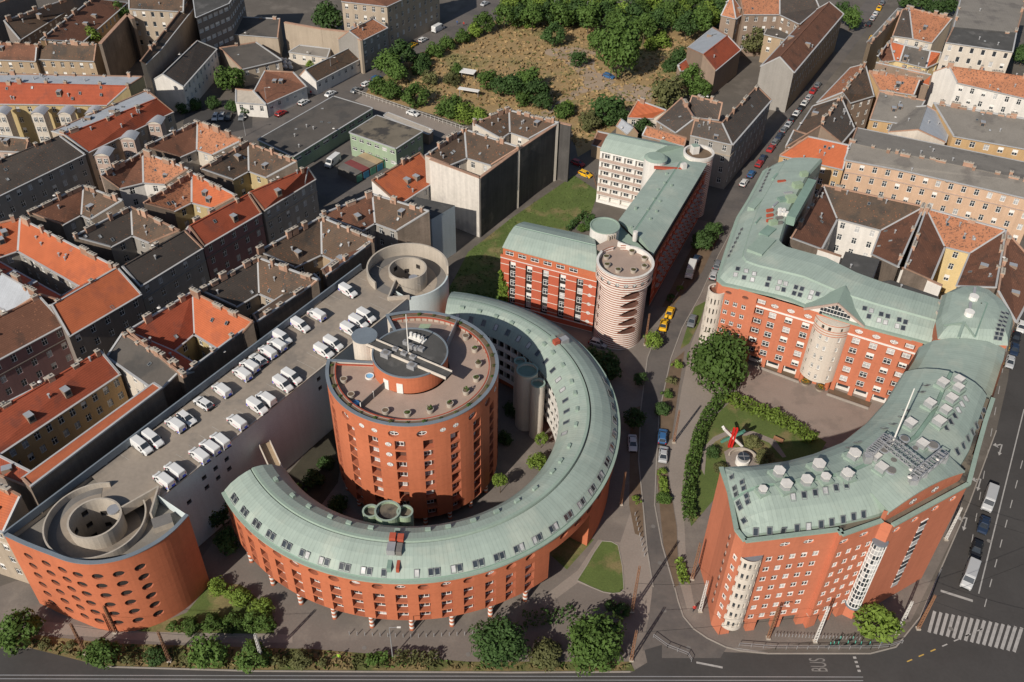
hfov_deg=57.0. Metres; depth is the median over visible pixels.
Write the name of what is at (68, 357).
window
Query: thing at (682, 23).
tree
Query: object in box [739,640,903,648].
railing
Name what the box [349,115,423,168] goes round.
pavilion
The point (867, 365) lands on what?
window
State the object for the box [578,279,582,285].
window
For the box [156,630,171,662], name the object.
lattice mast
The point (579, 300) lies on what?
window
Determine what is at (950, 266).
window
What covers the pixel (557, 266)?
window
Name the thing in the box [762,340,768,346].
window
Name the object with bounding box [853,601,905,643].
tree
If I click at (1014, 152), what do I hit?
window
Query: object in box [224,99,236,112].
shrub
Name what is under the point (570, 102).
tree
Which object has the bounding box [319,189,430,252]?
courtyard house
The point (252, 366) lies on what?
delivery van
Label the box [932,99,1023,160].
slate house
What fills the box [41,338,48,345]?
window
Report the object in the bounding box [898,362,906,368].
window
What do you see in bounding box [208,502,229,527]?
tree
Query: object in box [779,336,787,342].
window
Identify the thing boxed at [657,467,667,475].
shrub
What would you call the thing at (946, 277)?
window
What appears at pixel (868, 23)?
car
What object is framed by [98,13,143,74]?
fire wall
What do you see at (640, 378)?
tree
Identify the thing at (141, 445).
delivery van
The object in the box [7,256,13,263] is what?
window
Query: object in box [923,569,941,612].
railing
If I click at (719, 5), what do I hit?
tree
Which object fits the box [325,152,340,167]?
van
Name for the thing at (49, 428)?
window
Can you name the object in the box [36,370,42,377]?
window
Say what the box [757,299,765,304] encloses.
window
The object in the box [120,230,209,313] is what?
street house
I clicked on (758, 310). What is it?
window
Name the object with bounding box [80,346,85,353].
window
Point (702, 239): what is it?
tree
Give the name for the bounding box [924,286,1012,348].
corner rotunda
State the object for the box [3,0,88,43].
long house
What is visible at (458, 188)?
fire wall
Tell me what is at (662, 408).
shrub
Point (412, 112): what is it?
car
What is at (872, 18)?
car
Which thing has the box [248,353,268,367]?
parked car
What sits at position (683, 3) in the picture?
tree
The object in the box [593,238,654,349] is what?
striped tower
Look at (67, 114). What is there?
bay tower
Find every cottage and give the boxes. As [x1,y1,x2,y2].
[235,88,267,117]
[254,67,307,116]
[298,48,359,94]
[627,97,666,132]
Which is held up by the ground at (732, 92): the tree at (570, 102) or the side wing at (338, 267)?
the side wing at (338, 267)
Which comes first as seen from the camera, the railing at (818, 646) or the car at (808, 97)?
the railing at (818, 646)
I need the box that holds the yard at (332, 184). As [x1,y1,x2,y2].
[304,101,452,204]
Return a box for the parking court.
[183,109,251,131]
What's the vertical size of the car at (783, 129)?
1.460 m
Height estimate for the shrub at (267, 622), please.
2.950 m
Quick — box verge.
[1,635,634,670]
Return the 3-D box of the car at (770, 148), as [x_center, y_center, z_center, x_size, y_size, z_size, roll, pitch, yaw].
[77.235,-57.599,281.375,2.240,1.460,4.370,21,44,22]
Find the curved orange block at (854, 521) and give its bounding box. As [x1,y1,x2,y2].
[698,338,1006,634]
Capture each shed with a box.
[288,44,330,64]
[383,112,433,144]
[591,131,608,158]
[616,118,638,136]
[675,58,688,79]
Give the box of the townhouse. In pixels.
[371,152,430,202]
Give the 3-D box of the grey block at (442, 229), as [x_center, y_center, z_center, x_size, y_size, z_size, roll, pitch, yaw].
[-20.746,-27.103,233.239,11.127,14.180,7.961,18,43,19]
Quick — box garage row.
[257,96,372,170]
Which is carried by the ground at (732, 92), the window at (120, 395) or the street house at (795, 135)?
the street house at (795, 135)
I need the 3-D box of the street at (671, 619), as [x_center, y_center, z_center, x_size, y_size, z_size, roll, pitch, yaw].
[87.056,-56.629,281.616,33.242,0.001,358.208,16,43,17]
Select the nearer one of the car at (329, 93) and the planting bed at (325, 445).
the planting bed at (325, 445)
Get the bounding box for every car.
[175,409,196,426]
[193,396,214,411]
[211,112,219,120]
[218,112,225,120]
[224,112,232,120]
[238,112,246,120]
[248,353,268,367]
[274,110,286,116]
[297,99,309,105]
[324,90,336,96]
[350,86,361,93]
[360,81,368,87]
[406,109,419,116]
[417,37,427,42]
[480,1,489,5]
[570,158,584,166]
[577,169,592,177]
[588,337,606,348]
[602,72,614,79]
[627,434,638,451]
[657,429,668,445]
[658,446,669,463]
[686,314,696,327]
[693,254,701,264]
[708,269,717,280]
[712,259,721,269]
[739,179,748,187]
[746,170,755,178]
[754,160,763,167]
[758,154,767,161]
[766,145,775,152]
[770,138,779,145]
[775,132,784,139]
[779,126,788,132]
[784,121,792,127]
[788,115,796,121]
[792,110,800,116]
[796,105,804,111]
[800,100,808,106]
[804,94,812,100]
[809,87,817,94]
[813,82,821,88]
[865,21,871,26]
[869,15,875,20]
[878,0,885,5]
[968,539,983,559]
[976,515,990,535]
[1004,354,1015,369]
[1008,342,1019,356]
[1010,330,1020,343]
[1015,319,1023,333]
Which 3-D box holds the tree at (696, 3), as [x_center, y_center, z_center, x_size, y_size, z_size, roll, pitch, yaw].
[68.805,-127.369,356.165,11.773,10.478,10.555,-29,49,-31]
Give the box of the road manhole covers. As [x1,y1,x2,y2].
[239,488,990,655]
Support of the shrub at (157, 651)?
on the verge
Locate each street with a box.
[231,0,501,141]
[639,0,887,657]
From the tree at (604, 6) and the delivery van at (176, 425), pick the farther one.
the tree at (604, 6)
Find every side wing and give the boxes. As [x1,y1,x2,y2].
[0,455,38,519]
[21,382,170,514]
[186,321,258,393]
[252,273,321,344]
[321,242,371,295]
[875,47,931,98]
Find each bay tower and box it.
[0,105,19,136]
[30,105,53,142]
[58,105,76,125]
[85,105,101,114]
[93,146,114,191]
[119,130,141,159]
[146,115,166,140]
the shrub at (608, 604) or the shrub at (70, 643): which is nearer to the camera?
the shrub at (70, 643)
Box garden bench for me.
[773,435,783,443]
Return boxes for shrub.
[37,637,52,650]
[62,639,74,653]
[119,652,139,666]
[141,644,166,666]
[165,620,184,632]
[175,102,190,114]
[179,655,189,666]
[181,616,201,637]
[189,98,202,110]
[200,612,223,633]
[205,96,221,109]
[207,575,227,596]
[221,610,243,633]
[223,585,234,599]
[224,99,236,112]
[229,587,253,607]
[240,609,263,632]
[247,596,274,618]
[253,612,276,631]
[268,653,287,667]
[289,648,313,670]
[305,60,313,66]
[316,455,334,470]
[317,657,327,667]
[327,493,347,513]
[498,429,513,445]
[502,400,514,416]
[526,451,546,470]
[527,636,562,672]
[576,223,585,231]
[604,599,615,611]
[613,601,631,618]
[631,495,641,504]
[654,401,671,415]
[656,492,672,503]
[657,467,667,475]
[660,388,672,397]
[665,376,677,384]
[666,293,675,302]
[669,359,683,368]
[705,444,720,458]
[713,462,728,473]
[744,434,761,448]
[752,447,774,463]
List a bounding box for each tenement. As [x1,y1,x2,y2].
[341,0,439,49]
[425,126,519,207]
[472,106,558,180]
[839,127,1023,243]
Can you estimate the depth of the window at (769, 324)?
200.53 m
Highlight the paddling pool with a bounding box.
[351,400,359,405]
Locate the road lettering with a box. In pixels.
[809,658,827,671]
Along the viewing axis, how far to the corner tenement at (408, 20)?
328.70 m
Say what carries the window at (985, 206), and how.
in the long tenement at (981, 187)
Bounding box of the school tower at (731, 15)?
[719,0,741,42]
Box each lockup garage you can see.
[337,163,362,182]
[345,159,369,179]
[352,156,376,175]
[358,152,383,171]
[368,153,385,167]
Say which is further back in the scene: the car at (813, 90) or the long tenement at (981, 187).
the car at (813, 90)
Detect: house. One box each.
[0,0,37,41]
[0,41,41,73]
[0,132,31,157]
[0,135,94,222]
[0,214,113,294]
[0,261,62,312]
[0,293,74,401]
[0,348,128,469]
[0,482,32,582]
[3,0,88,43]
[26,184,124,244]
[37,38,106,74]
[40,0,129,47]
[48,263,145,361]
[72,206,179,266]
[100,148,188,207]
[107,331,185,414]
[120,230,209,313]
[126,286,257,403]
[128,0,186,54]
[140,0,200,95]
[143,169,237,231]
[144,119,242,174]
[152,40,220,111]
[185,193,266,280]
[199,254,319,320]
[200,140,297,197]
[247,166,319,244]
[256,215,374,299]
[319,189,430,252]
[338,16,388,71]
[686,27,741,95]
[689,84,771,188]
[778,136,849,200]
[785,94,855,149]
[785,129,805,149]
[789,184,925,280]
[816,50,879,136]
[840,251,879,278]
[862,8,903,71]
[865,69,922,127]
[867,89,925,132]
[874,37,941,99]
[888,105,948,144]
[892,4,952,51]
[899,204,1006,292]
[924,61,1023,117]
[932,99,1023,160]
[937,0,1023,72]
[994,231,1023,336]
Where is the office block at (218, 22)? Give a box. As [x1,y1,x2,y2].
[193,0,246,65]
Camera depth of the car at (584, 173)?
267.68 m
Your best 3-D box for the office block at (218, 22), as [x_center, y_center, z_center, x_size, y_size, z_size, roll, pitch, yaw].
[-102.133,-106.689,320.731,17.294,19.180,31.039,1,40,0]
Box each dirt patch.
[545,46,595,82]
[607,83,651,101]
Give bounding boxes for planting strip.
[629,406,643,536]
[657,469,678,586]
[658,351,684,445]
[662,234,719,306]
[680,301,705,348]
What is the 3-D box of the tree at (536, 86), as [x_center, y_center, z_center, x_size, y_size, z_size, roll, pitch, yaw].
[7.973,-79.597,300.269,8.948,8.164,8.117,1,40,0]
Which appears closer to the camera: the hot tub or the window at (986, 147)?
the hot tub
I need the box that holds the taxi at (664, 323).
[658,318,668,331]
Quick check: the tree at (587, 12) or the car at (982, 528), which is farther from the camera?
the tree at (587, 12)
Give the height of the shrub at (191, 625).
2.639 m
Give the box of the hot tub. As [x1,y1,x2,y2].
[365,373,373,379]
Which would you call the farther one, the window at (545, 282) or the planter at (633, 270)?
the window at (545, 282)
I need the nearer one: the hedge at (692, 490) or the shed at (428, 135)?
the hedge at (692, 490)
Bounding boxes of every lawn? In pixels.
[139,583,273,633]
[449,175,596,298]
[550,537,593,568]
[578,541,622,592]
[686,401,825,525]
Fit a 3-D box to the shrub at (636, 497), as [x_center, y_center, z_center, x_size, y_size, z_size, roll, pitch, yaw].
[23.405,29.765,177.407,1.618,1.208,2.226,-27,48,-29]
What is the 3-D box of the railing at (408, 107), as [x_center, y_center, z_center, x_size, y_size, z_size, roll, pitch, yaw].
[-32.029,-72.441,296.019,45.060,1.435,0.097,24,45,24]
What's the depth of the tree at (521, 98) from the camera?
298.52 m
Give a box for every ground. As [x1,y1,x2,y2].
[0,0,1023,653]
[366,17,707,156]
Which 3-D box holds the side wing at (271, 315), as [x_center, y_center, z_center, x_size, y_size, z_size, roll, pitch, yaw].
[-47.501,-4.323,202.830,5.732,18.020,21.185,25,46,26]
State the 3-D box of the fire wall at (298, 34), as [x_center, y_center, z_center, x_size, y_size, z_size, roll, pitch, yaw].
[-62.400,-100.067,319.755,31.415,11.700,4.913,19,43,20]
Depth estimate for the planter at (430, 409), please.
158.92 m
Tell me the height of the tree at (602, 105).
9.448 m
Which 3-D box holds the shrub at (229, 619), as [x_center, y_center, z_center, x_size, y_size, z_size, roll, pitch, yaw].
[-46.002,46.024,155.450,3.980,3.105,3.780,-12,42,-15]
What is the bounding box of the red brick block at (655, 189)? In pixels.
[497,133,714,331]
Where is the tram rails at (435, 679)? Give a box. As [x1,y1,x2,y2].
[0,675,862,680]
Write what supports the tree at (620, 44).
on the waste ground at (429, 106)
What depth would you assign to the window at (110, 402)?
182.21 m
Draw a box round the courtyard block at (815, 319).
[699,157,940,402]
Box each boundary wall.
[788,241,841,262]
[895,266,942,295]
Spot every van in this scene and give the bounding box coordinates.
[130,434,153,455]
[141,427,164,448]
[152,471,176,489]
[163,462,186,480]
[164,416,186,433]
[188,447,210,465]
[199,439,221,456]
[209,432,231,449]
[211,382,232,398]
[226,414,248,431]
[232,366,252,382]
[239,359,260,374]
[246,395,268,415]
[255,391,277,407]
[258,344,277,359]
[267,338,287,352]
[272,328,292,345]
[272,373,293,392]
[281,366,302,385]
[290,315,310,332]
[307,307,326,321]
[313,341,334,359]
[323,334,343,351]
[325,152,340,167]
[338,282,357,297]
[340,320,357,335]
[348,312,368,327]
[356,306,376,323]
[431,22,444,32]
[684,258,696,279]
[959,557,980,590]
[980,482,999,512]
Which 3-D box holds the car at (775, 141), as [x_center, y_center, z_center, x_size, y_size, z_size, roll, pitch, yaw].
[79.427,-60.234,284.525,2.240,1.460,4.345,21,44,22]
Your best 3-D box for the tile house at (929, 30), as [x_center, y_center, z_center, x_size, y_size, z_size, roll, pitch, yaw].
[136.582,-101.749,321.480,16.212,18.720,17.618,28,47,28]
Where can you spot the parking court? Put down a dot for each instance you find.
(234, 124)
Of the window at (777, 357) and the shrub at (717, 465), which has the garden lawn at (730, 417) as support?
the shrub at (717, 465)
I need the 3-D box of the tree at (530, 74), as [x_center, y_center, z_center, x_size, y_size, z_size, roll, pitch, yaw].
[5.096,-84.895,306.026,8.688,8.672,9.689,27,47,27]
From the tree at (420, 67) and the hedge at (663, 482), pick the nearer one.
the hedge at (663, 482)
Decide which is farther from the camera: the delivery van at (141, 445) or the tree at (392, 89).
the tree at (392, 89)
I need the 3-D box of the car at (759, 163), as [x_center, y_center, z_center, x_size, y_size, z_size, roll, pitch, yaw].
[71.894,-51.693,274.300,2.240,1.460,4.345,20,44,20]
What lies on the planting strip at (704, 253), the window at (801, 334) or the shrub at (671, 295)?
the shrub at (671, 295)
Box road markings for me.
[696,328,1023,671]
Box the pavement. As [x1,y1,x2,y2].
[0,220,963,672]
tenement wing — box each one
[642,126,686,147]
[656,97,694,145]
[688,94,722,120]
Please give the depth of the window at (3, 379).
188.87 m
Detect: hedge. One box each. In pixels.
[366,650,387,665]
[393,648,439,667]
[470,293,498,298]
[522,602,579,628]
[565,210,587,230]
[658,475,670,502]
[674,557,689,583]
[681,393,725,520]
[722,391,818,442]
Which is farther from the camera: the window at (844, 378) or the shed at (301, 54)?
the shed at (301, 54)
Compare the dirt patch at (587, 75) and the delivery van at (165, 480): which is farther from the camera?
the dirt patch at (587, 75)
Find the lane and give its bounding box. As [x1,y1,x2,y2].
[355,93,460,138]
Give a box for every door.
[356,174,362,182]
[363,170,368,178]
[370,166,375,174]
[377,163,382,170]
[383,378,388,389]
[396,383,402,393]
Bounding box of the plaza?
[736,366,883,447]
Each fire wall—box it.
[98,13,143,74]
[284,21,364,73]
[429,158,480,236]
[480,148,520,236]
[520,121,571,204]
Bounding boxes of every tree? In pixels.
[0,607,45,656]
[81,636,122,669]
[85,26,102,42]
[112,0,129,17]
[187,633,229,669]
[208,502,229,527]
[212,525,239,555]
[213,65,245,90]
[233,638,272,674]
[301,468,325,487]
[311,0,343,29]
[367,75,386,94]
[371,48,401,77]
[380,79,402,99]
[386,61,408,82]
[389,38,417,62]
[400,81,430,108]
[411,60,429,75]
[413,52,431,66]
[421,70,438,85]
[425,41,445,58]
[433,95,459,120]
[439,35,455,49]
[442,70,460,86]
[448,93,463,104]
[450,62,461,74]
[453,101,475,124]
[454,28,470,42]
[467,21,482,36]
[467,614,530,669]
[468,106,487,122]
[471,11,495,32]
[477,68,496,89]
[489,73,510,95]
[492,2,515,28]
[492,472,507,492]
[500,0,520,8]
[503,72,524,96]
[511,2,528,27]
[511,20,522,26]
[515,89,530,106]
[516,65,543,89]
[519,0,543,30]
[520,0,529,9]
[523,78,549,101]
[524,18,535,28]
[529,0,548,11]
[532,91,552,109]
[534,431,547,447]
[535,0,558,26]
[539,21,566,45]
[548,0,576,26]
[549,0,566,12]
[553,101,573,120]
[560,0,591,26]
[565,608,626,677]
[566,99,574,109]
[569,50,587,67]
[576,0,602,33]
[578,110,601,131]
[582,213,595,230]
[585,345,602,358]
[587,26,607,51]
[589,93,627,126]
[593,13,642,79]
[593,349,621,379]
[594,0,614,26]
[600,0,620,14]
[605,6,626,28]
[607,107,628,125]
[615,0,631,16]
[619,0,646,29]
[623,407,646,428]
[631,12,658,44]
[633,0,650,14]
[633,117,653,137]
[633,372,647,385]
[638,25,652,39]
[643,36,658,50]
[643,329,663,349]
[645,0,663,14]
[649,7,669,32]
[650,73,687,109]
[652,0,675,26]
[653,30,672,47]
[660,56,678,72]
[661,0,685,31]
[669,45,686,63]
[672,9,699,40]
[673,0,691,17]
[677,63,705,92]
[686,325,749,398]
[687,0,707,11]
[688,5,713,37]
[688,77,713,97]
[691,229,716,251]
[698,0,720,29]
[705,222,723,237]
[711,0,724,28]
[741,27,764,56]
[835,0,850,12]
[842,4,863,30]
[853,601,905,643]
[897,0,913,7]
[911,0,932,10]
[926,0,947,13]
[941,0,958,12]
[1012,44,1023,65]
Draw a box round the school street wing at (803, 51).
[757,2,843,112]
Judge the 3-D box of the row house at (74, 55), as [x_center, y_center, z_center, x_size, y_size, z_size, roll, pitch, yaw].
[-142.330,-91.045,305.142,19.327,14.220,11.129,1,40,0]
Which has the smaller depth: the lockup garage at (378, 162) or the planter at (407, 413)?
the planter at (407, 413)
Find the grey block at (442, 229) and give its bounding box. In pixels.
[407,197,455,257]
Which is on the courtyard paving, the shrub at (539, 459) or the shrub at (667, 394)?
the shrub at (539, 459)
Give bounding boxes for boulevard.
[0,312,1023,681]
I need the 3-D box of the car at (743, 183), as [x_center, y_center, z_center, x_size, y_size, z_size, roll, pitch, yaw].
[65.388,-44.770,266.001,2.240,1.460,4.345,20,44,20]
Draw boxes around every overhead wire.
[636,614,824,632]
[640,583,704,584]
[913,564,1022,604]
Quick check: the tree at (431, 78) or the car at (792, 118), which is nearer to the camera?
the car at (792, 118)
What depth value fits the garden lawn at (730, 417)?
190.06 m
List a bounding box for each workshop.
[219,41,282,85]
[234,15,283,57]
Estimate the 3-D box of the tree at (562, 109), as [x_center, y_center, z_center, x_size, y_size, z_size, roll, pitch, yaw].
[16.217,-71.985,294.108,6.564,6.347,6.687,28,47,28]
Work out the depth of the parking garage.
160.59 m
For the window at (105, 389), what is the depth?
180.09 m
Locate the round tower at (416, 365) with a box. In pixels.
[325,310,498,524]
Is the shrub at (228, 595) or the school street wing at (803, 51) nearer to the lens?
the shrub at (228, 595)
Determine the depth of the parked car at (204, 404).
170.31 m
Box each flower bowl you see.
[800,378,810,385]
[815,384,824,391]
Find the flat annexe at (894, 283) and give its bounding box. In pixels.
[881,280,938,298]
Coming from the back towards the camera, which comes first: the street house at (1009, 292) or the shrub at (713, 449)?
the street house at (1009, 292)
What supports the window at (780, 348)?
in the courtyard block at (815, 319)
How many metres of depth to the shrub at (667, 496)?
177.25 m
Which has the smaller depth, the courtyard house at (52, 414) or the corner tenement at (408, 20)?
the courtyard house at (52, 414)
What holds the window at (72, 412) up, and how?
in the courtyard house at (52, 414)
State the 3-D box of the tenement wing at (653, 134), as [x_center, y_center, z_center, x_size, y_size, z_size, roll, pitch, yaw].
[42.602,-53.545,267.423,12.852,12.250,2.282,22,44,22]
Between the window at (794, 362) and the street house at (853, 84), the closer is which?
the window at (794, 362)
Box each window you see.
[0,375,6,383]
[5,387,12,394]
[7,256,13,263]
[9,448,16,456]
[10,354,17,362]
[16,366,22,374]
[21,378,27,386]
[22,439,28,448]
[26,346,32,353]
[27,452,34,460]
[31,358,37,366]
[34,431,41,440]
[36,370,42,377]
[39,444,46,452]
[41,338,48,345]
[46,350,52,357]
[46,423,52,432]
[51,361,57,369]
[51,436,57,444]
[56,329,62,337]
[58,416,64,424]
[61,341,67,349]
[63,428,69,436]
[65,354,71,361]
[69,408,75,416]
[74,421,80,429]
[75,333,81,341]
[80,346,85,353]
[80,401,87,408]
[85,413,91,421]
[90,324,96,332]
[92,393,97,401]
[94,337,100,344]
[96,406,102,414]
[103,386,108,394]
[105,316,110,323]
[107,398,113,406]
[109,328,114,335]
[113,379,119,387]
[118,391,123,399]
[119,308,124,315]
[123,320,128,327]
[133,300,138,307]
[389,431,398,434]
[396,441,403,445]
[399,462,406,465]
[400,472,407,475]
[417,431,426,434]
[424,450,430,455]
[424,460,431,465]
[506,251,513,255]
[518,254,525,259]
[527,275,531,281]
[531,257,538,262]
[543,270,548,276]
[543,279,547,285]
[544,261,551,265]
[556,264,564,269]
[559,292,564,298]
[560,274,565,280]
[569,267,577,272]
[575,314,580,320]
[576,297,581,303]
[577,288,582,294]
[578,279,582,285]
[749,336,756,341]
[751,327,758,332]
[753,317,760,323]
[756,308,762,313]
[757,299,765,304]
[759,349,766,355]
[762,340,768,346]
[764,331,771,337]
[766,321,773,327]
[768,312,776,318]
[775,354,782,360]
[777,345,784,351]
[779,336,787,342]
[782,326,789,332]
[784,317,792,323]
[791,359,798,365]
[794,350,801,356]
[796,341,803,347]
[799,331,806,338]
[801,322,809,328]
[839,375,847,381]
[842,366,850,371]
[845,356,853,362]
[848,347,856,353]
[851,237,856,243]
[852,337,859,343]
[854,226,860,232]
[856,380,863,386]
[859,371,867,377]
[862,362,870,368]
[865,352,873,358]
[868,342,877,349]
[873,385,880,391]
[876,376,884,382]
[879,367,887,373]
[883,357,891,364]
[886,348,894,354]
[894,372,902,376]
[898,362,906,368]
[902,352,910,358]
[905,343,913,348]
[943,274,949,280]
[947,263,953,269]
[948,183,953,189]
[952,252,958,258]
[955,139,961,144]
[960,186,966,192]
[969,142,975,147]
[973,189,979,195]
[977,214,983,220]
[982,203,988,209]
[983,144,989,150]
[986,192,992,198]
[995,206,1001,212]
[997,147,1003,152]
[999,195,1005,201]
[1003,220,1009,226]
[1008,209,1014,215]
[1011,149,1017,155]
[1013,198,1019,204]
[1016,224,1022,229]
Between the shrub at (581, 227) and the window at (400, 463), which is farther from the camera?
the shrub at (581, 227)
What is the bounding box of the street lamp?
[389,626,400,656]
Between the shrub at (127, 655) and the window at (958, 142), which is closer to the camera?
the shrub at (127, 655)
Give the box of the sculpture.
[720,425,744,447]
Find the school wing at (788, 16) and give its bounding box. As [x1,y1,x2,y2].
[736,0,819,55]
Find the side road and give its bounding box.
[544,6,719,27]
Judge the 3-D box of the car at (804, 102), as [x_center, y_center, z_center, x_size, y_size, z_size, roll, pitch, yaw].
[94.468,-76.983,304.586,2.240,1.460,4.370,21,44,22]
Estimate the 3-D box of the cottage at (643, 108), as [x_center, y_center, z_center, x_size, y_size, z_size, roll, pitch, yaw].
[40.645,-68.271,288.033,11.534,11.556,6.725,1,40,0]
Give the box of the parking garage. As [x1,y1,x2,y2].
[2,243,448,631]
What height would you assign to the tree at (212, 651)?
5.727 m
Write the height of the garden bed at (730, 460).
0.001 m
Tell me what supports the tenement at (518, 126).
on the ground at (732, 92)
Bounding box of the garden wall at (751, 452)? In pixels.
[728,447,755,457]
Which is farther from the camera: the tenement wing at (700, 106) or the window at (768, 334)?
the tenement wing at (700, 106)
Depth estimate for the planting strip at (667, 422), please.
199.20 m
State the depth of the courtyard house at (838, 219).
228.63 m
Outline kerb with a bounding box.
[105,166,996,672]
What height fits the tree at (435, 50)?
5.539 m
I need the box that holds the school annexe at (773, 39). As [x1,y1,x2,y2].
[759,28,788,62]
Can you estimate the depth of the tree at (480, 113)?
288.78 m
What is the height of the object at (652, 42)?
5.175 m
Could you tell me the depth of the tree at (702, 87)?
303.05 m
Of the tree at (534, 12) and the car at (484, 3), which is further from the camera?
the car at (484, 3)
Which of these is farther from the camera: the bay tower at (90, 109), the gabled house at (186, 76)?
the gabled house at (186, 76)
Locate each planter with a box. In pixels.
[340,376,346,383]
[347,391,354,399]
[381,407,388,415]
[403,409,410,417]
[426,404,433,413]
[446,400,453,407]
[462,333,468,340]
[462,386,469,395]
[471,345,477,352]
[473,374,479,382]
[475,359,481,367]
[603,254,609,259]
[604,262,609,267]
[615,267,620,272]
[629,249,634,254]
[630,267,636,273]
[641,255,647,261]
[641,263,647,269]
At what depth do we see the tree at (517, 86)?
301.02 m
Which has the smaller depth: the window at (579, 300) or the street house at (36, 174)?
the window at (579, 300)
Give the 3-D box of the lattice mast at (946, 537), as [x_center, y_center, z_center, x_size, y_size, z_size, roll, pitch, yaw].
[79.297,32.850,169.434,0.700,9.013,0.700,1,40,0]
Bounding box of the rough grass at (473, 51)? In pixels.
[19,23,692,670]
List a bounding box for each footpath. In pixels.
[538,512,651,618]
[669,315,725,609]
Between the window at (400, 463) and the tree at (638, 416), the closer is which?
the window at (400, 463)
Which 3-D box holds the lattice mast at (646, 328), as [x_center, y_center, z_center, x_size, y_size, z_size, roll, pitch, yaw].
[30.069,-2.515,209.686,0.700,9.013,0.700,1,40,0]
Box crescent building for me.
[221,292,619,630]
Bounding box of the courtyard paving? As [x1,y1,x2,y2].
[322,382,554,525]
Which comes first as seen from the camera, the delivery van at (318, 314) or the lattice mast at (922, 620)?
the lattice mast at (922, 620)
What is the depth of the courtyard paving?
182.96 m
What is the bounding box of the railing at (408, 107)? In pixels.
[355,89,460,128]
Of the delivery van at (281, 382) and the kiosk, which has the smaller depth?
the delivery van at (281, 382)
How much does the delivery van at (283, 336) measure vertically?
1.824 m
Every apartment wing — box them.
[0,69,145,142]
[51,88,177,191]
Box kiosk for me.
[735,452,749,465]
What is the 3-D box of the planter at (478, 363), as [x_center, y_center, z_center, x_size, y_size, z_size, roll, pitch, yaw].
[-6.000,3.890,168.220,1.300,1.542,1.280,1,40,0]
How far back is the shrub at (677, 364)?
205.75 m
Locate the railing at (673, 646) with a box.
[653,634,691,661]
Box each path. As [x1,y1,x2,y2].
[44,622,292,642]
[541,72,615,115]
[701,431,785,473]
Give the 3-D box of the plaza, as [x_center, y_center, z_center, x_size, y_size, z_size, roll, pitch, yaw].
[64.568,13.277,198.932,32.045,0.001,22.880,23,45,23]
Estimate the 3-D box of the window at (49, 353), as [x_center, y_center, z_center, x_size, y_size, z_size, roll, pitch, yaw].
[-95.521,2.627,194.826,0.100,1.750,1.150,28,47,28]
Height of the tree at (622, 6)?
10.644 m
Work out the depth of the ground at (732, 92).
288.51 m
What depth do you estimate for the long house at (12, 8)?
326.99 m
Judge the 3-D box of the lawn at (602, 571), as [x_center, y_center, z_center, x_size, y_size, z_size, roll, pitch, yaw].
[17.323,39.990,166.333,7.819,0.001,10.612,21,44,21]
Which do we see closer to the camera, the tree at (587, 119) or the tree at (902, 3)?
the tree at (587, 119)
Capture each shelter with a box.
[458,87,479,95]
[459,68,476,78]
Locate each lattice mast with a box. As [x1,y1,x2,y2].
[69,623,85,655]
[102,605,117,633]
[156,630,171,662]
[253,633,261,654]
[619,472,626,505]
[629,630,637,661]
[630,566,640,612]
[643,315,649,345]
[672,411,679,443]
[690,542,700,580]
[698,580,708,612]
[766,606,779,639]
[812,606,829,643]
[895,601,913,634]
[915,594,936,630]
[943,507,962,540]
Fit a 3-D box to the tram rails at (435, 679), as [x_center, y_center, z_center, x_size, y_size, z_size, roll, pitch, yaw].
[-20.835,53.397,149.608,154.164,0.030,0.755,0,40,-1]
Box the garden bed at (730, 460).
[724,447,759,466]
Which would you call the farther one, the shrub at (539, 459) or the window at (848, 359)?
the window at (848, 359)
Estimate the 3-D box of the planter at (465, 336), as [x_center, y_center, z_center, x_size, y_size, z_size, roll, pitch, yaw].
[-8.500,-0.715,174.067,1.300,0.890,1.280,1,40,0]
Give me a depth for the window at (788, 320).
197.67 m
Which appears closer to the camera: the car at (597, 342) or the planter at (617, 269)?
the planter at (617, 269)
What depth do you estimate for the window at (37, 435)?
170.71 m
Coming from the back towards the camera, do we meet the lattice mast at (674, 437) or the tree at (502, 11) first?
the tree at (502, 11)
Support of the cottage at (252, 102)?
on the ground at (732, 92)
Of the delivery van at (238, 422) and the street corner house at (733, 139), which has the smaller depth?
the delivery van at (238, 422)
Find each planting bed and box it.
[288,428,339,503]
[759,363,797,379]
[827,387,870,406]
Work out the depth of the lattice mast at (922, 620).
155.21 m
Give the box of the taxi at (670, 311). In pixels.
[664,306,675,318]
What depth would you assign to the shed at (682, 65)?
314.88 m
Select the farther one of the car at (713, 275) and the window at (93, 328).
the car at (713, 275)
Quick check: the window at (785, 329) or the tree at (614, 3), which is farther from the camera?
the tree at (614, 3)
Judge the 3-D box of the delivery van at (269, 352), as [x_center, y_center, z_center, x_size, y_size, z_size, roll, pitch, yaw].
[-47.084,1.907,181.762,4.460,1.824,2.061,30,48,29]
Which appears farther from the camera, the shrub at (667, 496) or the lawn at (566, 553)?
the shrub at (667, 496)

